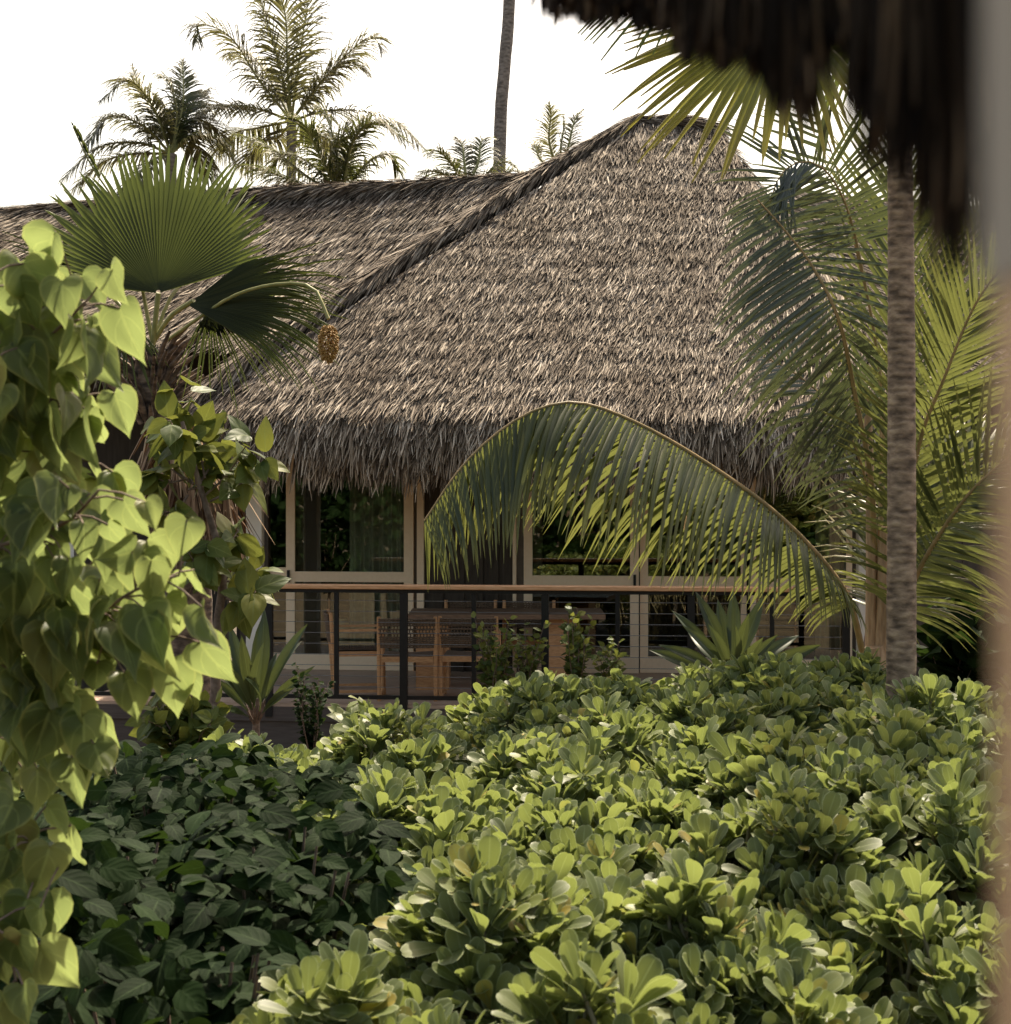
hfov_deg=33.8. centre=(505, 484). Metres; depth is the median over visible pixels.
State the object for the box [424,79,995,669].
coconut palm
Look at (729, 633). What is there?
agave
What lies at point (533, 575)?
sliding door
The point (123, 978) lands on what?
broadleaf bush
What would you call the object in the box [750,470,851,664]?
sliding door
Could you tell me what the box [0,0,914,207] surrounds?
sky
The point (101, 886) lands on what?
broadleaf bush
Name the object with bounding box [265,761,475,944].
naupaka shrub
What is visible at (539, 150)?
areca palm
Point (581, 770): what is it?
naupaka shrub
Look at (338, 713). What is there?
sprouting shrub
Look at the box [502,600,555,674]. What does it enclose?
dining chair
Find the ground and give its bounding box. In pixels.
[0,504,236,811]
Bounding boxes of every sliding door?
[269,567,285,668]
[286,453,413,670]
[524,477,638,672]
[640,479,746,672]
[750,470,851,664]
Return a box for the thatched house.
[94,111,974,754]
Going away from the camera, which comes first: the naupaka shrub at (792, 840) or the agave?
the naupaka shrub at (792, 840)
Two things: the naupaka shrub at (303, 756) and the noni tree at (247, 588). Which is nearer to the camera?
the naupaka shrub at (303, 756)
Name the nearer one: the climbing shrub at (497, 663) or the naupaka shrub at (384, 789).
the naupaka shrub at (384, 789)
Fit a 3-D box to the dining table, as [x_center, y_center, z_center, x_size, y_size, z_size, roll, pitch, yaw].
[0.011,1.627,16.418,1.900,0.743,0.836,0,0,0]
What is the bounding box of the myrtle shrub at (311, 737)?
[291,662,334,750]
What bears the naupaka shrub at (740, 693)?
on the ground
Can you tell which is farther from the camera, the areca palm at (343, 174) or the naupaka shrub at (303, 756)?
the areca palm at (343, 174)
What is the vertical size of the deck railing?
1.209 m
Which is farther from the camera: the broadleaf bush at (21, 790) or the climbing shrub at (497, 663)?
the climbing shrub at (497, 663)
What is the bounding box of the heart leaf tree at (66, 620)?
[0,219,238,1023]
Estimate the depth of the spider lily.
12.95 m
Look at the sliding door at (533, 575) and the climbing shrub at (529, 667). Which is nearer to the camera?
the climbing shrub at (529, 667)
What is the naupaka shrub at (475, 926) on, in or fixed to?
on the ground
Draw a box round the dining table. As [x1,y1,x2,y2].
[408,608,605,689]
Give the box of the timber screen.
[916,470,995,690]
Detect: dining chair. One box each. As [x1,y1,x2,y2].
[323,609,385,693]
[377,617,438,700]
[438,616,500,700]
[444,600,496,635]
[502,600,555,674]
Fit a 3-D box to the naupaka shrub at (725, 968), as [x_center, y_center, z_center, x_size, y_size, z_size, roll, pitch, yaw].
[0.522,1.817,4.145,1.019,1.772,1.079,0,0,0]
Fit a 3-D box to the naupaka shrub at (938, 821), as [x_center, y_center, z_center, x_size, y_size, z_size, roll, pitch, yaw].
[1.450,1.774,5.209,1.233,1.861,1.292,0,0,0]
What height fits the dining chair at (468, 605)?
0.782 m
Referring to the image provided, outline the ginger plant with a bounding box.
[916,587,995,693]
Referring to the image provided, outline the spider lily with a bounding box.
[221,610,314,735]
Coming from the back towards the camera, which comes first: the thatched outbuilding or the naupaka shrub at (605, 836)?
the thatched outbuilding
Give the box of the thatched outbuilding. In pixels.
[787,193,995,469]
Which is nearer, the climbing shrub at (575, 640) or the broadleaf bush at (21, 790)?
the broadleaf bush at (21, 790)
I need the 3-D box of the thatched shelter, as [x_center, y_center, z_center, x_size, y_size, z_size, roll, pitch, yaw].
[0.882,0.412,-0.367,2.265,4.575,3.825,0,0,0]
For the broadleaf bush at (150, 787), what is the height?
1.719 m
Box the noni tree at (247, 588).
[139,376,291,705]
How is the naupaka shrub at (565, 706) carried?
on the ground
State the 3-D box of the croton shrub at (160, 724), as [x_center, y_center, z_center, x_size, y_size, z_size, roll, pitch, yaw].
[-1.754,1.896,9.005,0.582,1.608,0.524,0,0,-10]
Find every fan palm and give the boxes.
[2,122,346,743]
[577,17,916,700]
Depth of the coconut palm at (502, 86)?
29.90 m
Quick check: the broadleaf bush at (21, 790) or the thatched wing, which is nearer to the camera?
the broadleaf bush at (21, 790)
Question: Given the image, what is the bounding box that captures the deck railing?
[93,584,849,716]
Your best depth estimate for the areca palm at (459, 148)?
26.08 m
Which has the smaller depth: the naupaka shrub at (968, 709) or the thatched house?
the naupaka shrub at (968, 709)
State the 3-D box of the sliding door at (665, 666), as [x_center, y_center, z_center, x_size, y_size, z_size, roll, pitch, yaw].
[1.982,0.673,17.587,1.117,2.646,0.050,0,0,6]
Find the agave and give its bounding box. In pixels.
[650,591,819,668]
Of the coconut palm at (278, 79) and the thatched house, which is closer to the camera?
the thatched house
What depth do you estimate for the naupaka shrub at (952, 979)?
4.32 m
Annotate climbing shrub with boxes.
[471,611,516,688]
[509,620,550,680]
[558,603,596,677]
[591,635,628,677]
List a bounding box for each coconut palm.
[57,57,260,197]
[152,0,428,183]
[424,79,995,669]
[493,0,514,172]
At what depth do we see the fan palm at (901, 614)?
7.34 m
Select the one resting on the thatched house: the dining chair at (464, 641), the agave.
the dining chair at (464, 641)
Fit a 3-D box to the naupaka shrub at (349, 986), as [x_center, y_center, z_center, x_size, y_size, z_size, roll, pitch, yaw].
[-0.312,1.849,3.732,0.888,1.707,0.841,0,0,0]
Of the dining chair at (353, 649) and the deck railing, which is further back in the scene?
the dining chair at (353, 649)
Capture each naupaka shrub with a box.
[190,725,369,802]
[228,929,470,1023]
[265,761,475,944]
[298,698,514,803]
[310,775,579,951]
[369,835,663,1023]
[427,928,689,1023]
[445,667,702,758]
[452,706,749,809]
[476,770,751,897]
[553,848,877,1023]
[610,646,885,749]
[641,761,979,1009]
[666,698,995,827]
[805,864,995,1023]
[808,668,995,761]
[815,755,995,929]
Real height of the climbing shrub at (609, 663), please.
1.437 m
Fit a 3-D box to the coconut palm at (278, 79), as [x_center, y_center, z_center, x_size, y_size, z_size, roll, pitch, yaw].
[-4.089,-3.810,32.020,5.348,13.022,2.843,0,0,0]
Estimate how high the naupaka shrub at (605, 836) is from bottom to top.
1.768 m
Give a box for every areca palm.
[230,102,418,185]
[414,135,525,177]
[521,100,588,164]
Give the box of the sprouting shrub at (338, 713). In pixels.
[326,695,373,734]
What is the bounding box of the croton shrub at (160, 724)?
[124,686,234,761]
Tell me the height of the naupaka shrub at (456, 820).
1.692 m
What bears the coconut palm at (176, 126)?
on the ground
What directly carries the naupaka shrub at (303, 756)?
on the ground
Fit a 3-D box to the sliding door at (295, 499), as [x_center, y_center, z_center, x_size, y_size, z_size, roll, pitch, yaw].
[-1.669,0.673,17.925,1.385,2.646,0.121,0,0,5]
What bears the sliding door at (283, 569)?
in the thatched house
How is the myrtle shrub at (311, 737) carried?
on the ground
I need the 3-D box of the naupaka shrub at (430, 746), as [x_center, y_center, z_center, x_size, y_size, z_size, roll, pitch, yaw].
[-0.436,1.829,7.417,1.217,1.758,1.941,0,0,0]
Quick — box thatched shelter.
[530,0,1010,1023]
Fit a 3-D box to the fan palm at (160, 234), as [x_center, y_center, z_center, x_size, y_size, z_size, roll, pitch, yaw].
[-2.099,0.131,10.791,1.858,5.138,2.158,0,0,-29]
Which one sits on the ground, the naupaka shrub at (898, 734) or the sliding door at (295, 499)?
the naupaka shrub at (898, 734)
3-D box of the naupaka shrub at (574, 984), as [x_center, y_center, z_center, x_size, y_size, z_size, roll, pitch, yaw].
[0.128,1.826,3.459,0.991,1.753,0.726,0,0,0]
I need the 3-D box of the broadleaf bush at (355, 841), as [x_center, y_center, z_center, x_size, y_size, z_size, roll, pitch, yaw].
[-0.701,1.813,4.895,1.418,1.780,1.682,0,0,0]
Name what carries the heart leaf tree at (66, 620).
on the ground
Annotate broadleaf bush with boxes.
[0,763,134,816]
[0,808,296,1023]
[18,733,366,859]
[34,917,319,1023]
[121,779,420,1008]
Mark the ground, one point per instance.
(235, 630)
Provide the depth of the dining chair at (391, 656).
15.28 m
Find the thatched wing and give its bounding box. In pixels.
[0,168,538,690]

